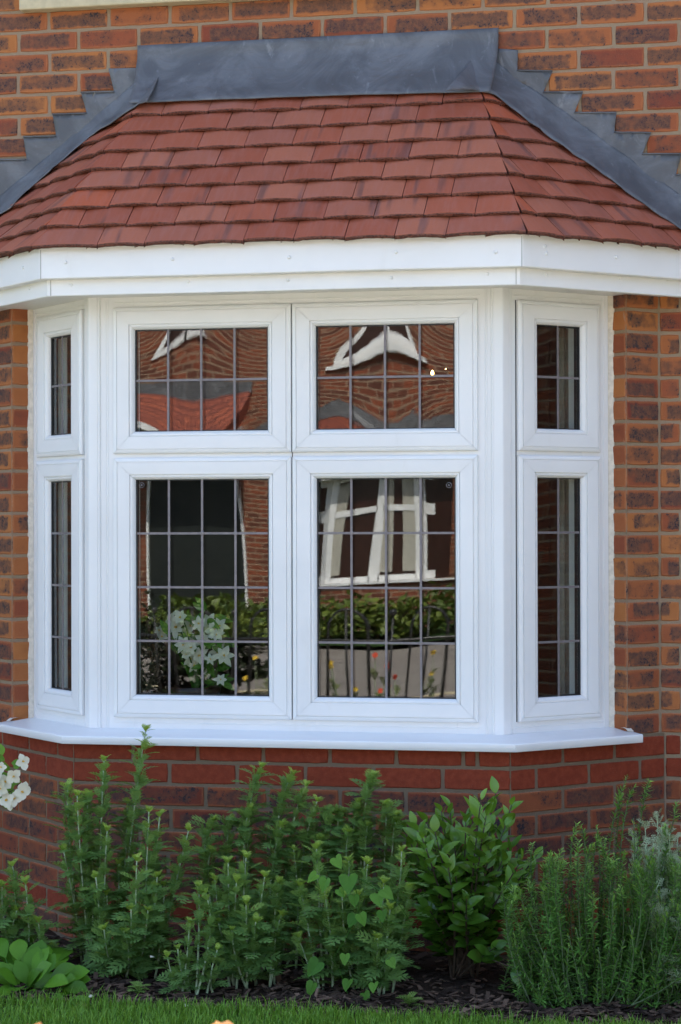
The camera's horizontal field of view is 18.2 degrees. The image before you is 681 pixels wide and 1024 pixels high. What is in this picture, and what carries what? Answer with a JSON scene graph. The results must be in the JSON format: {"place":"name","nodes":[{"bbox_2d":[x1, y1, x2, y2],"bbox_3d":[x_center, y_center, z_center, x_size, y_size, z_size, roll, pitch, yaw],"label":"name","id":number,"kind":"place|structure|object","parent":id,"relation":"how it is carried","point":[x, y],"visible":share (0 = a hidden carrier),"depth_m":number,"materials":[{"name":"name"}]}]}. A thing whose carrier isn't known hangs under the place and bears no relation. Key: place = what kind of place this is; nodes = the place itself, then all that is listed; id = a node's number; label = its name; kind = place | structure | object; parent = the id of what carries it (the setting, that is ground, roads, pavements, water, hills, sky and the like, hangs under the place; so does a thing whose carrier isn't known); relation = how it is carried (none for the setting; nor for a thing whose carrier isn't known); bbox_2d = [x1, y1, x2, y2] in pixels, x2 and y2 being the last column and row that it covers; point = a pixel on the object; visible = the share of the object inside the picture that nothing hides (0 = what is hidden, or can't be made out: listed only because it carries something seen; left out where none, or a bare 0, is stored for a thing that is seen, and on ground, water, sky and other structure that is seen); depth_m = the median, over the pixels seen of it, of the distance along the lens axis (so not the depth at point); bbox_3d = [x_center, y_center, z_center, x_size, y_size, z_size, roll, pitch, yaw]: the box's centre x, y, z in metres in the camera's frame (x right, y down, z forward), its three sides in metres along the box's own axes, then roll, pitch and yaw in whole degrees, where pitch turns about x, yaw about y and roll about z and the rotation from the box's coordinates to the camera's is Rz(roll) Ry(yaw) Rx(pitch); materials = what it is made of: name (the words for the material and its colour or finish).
{"place":"outdoors","nodes":[
{"label":"outdoors","id":0,"kind":"place"},
{"bbox_2d":[0,984,680,1023],"bbox_3d":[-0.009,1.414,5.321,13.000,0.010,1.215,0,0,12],"label":"lawn","id":1,"kind":"structure","parent":0,"point":[141,1017],"depth_m":5.97,"materials":[{"name":"green plant"}]},
{"bbox_2d":[0,916,680,1023],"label":"soil","id":2,"kind":"structure","parent":0,"point":[426,966],"depth_m":6.44,"materials":[{"name":"brown soil"}]},
{"bbox_2d":[0,744,30,810],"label":"white blossom shrub","id":3,"kind":"object","parent":2,"relation":"on","point":[10,797],"visible":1,"depth_m":6.25,"materials":[{"name":"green plant"}]},
{"bbox_2d":[0,858,61,961],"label":"mugwort clump","id":4,"kind":"object","parent":2,"relation":"on","point":[10,928],"visible":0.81,"depth_m":6.62,"materials":[{"name":"green plant"}]},
{"bbox_2d":[0,934,90,1007],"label":"broad leaved rosette","id":5,"kind":"object","parent":2,"relation":"on","point":[35,964],"visible":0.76,"depth_m":6.41,"materials":[{"name":"green plant"}]},
{"bbox_2d":[43,724,202,980],"bbox_3d":[-0.716,1.056,6.633,0.540,0.771,0.378,0,0,36],"label":"mugwort clump","id":6,"kind":"object","parent":2,"relation":"on","point":[133,947],"visible":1,"depth_m":6.60,"materials":[{"name":"green plant"}]},
{"bbox_2d":[126,981,150,992],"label":"seedling","id":7,"kind":"object","parent":2,"relation":"on","point":[137,986],"visible":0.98,"depth_m":6.34,"materials":[{"name":"green plant"}]},
{"bbox_2d":[154,880,232,995],"bbox_3d":[-0.429,1.278,6.328,0.210,0.344,0.239,0,0,44],"label":"mugwort clump","id":8,"kind":"object","parent":2,"relation":"on","point":[184,976],"visible":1,"depth_m":6.32,"materials":[{"name":"green plant"}]},
{"bbox_2d":[196,850,298,988],"bbox_3d":[-0.281,1.232,6.435,0.282,0.410,0.315,0,0,-31],"label":"mugwort clump","id":9,"kind":"object","parent":2,"relation":"on","point":[252,925],"visible":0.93,"depth_m":6.40,"materials":[{"name":"green plant"}]},
{"bbox_2d":[179,762,326,967],"bbox_3d":[-0.265,1.114,6.742,0.497,0.647,0.234,0,0,12],"label":"mugwort clump","id":10,"kind":"object","parent":2,"relation":"on","point":[280,856],"visible":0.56,"depth_m":6.73,"materials":[{"name":"green plant"}]},
{"bbox_2d":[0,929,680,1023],"bbox_3d":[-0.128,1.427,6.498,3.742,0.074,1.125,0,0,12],"label":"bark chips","id":11,"kind":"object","parent":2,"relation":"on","point":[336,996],"visible":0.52,"depth_m":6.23,"materials":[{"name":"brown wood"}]},
{"bbox_2d":[0,0,680,959],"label":"brick house","id":12,"kind":"structure","parent":2,"relation":"on","point":[266,266],"depth_m":7.20,"materials":[{"name":"brick"}]},
{"bbox_2d":[140,601,172,692],"bbox_3d":[-0.657,0.519,7.419,0.167,0.421,0.130,0,0,12],"label":"dried twig bunch","id":13,"kind":"object","parent":12,"relation":"on","point":[151,677],"visible":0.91,"depth_m":7.42,"materials":[{"name":"plant"}]},
{"bbox_2d":[154,597,237,693],"bbox_3d":[-0.489,0.511,7.308,0.291,0.436,0.185,0,0,44],"label":"flower arrangement","id":14,"kind":"object","parent":12,"relation":"on","point":[216,628],"visible":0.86,"depth_m":7.29,"materials":[{"name":"plant"}]},
{"bbox_2d":[33,288,608,734],"bbox_3d":[-0.123,0.001,7.289,2.053,1.464,0.375,0,0,12],"label":"window frame","id":15,"kind":"structure","parent":12,"relation":"in","point":[108,720],"depth_m":7.18,"materials":[{"name":"white plastic"}]},
{"bbox_2d":[431,369,452,384],"bbox_3d":[0.546,-0.614,8.887,0.361,0.258,0.417,0,0,-37],"label":"chandelier","id":16,"kind":"object","parent":12,"relation":"hanging from","point":[433,373],"visible":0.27,"depth_m":8.84,"materials":[{"name":"gold metal"}]},
{"bbox_2d":[557,328,568,693],"bbox_3d":[0.783,-0.003,7.329,0.090,1.440,0.019,0,0,-33],"label":"curtain","id":17,"kind":"object","parent":12,"relation":"hanging from","point":[564,514],"visible":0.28,"depth_m":7.31,"materials":[{"name":"fabric"}]},
{"bbox_2d":[282,840,429,995],"bbox_3d":[0.032,1.212,6.332,0.457,0.448,0.272,0,0,23],"label":"mugwort clump","id":18,"kind":"object","parent":2,"relation":"on","point":[374,953],"visible":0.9,"depth_m":6.31,"materials":[{"name":"green plant"}]},
{"bbox_2d":[294,768,417,968],"bbox_3d":[0.052,1.119,6.657,0.406,0.633,0.241,0,0,12],"label":"mugwort clump","id":19,"kind":"object","parent":2,"relation":"on","point":[351,836],"visible":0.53,"depth_m":6.64,"materials":[{"name":"green plant"}]},
{"bbox_2d":[306,851,421,1000],"bbox_3d":[0.068,1.214,6.213,0.343,0.436,0.119,0,0,2],"label":"bindweed","id":20,"kind":"object","parent":2,"relation":"on","point":[347,883],"visible":1,"depth_m":6.20,"materials":[{"name":"green plant"}]},
{"bbox_2d":[396,992,421,1005],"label":"seedling","id":21,"kind":"object","parent":2,"relation":"on","point":[408,999],"visible":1,"depth_m":6.17,"materials":[{"name":"green plant"}]},
{"bbox_2d":[395,776,545,985],"bbox_3d":[0.384,1.129,6.467,0.477,0.615,0.488,0,0,12],"label":"laurel shrub","id":22,"kind":"object","parent":2,"relation":"on","point":[459,904],"visible":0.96,"depth_m":6.48,"materials":[{"name":"green plant"}]},
{"bbox_2d":[496,776,680,1010],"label":"rosemary bush","id":23,"kind":"object","parent":2,"relation":"on","point":[620,966],"visible":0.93,"depth_m":6.20,"materials":[{"name":"green plant"}]},
{"bbox_2d":[625,809,680,986],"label":"silver artemisia","id":24,"kind":"object","parent":2,"relation":"on","point":[659,841],"visible":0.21,"depth_m":6.40,"materials":[{"name":"green plant"}]},
{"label":"lawn strip","id":25,"kind":"structure","parent":0,"visible":0},
{"bbox_2d":[212,1020,232,1023],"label":"peach flower","id":26,"kind":"object","parent":25,"relation":"on","point":[225,1022],"visible":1,"depth_m":2.86,"materials":[{"name":"orange plant"}]}
]}

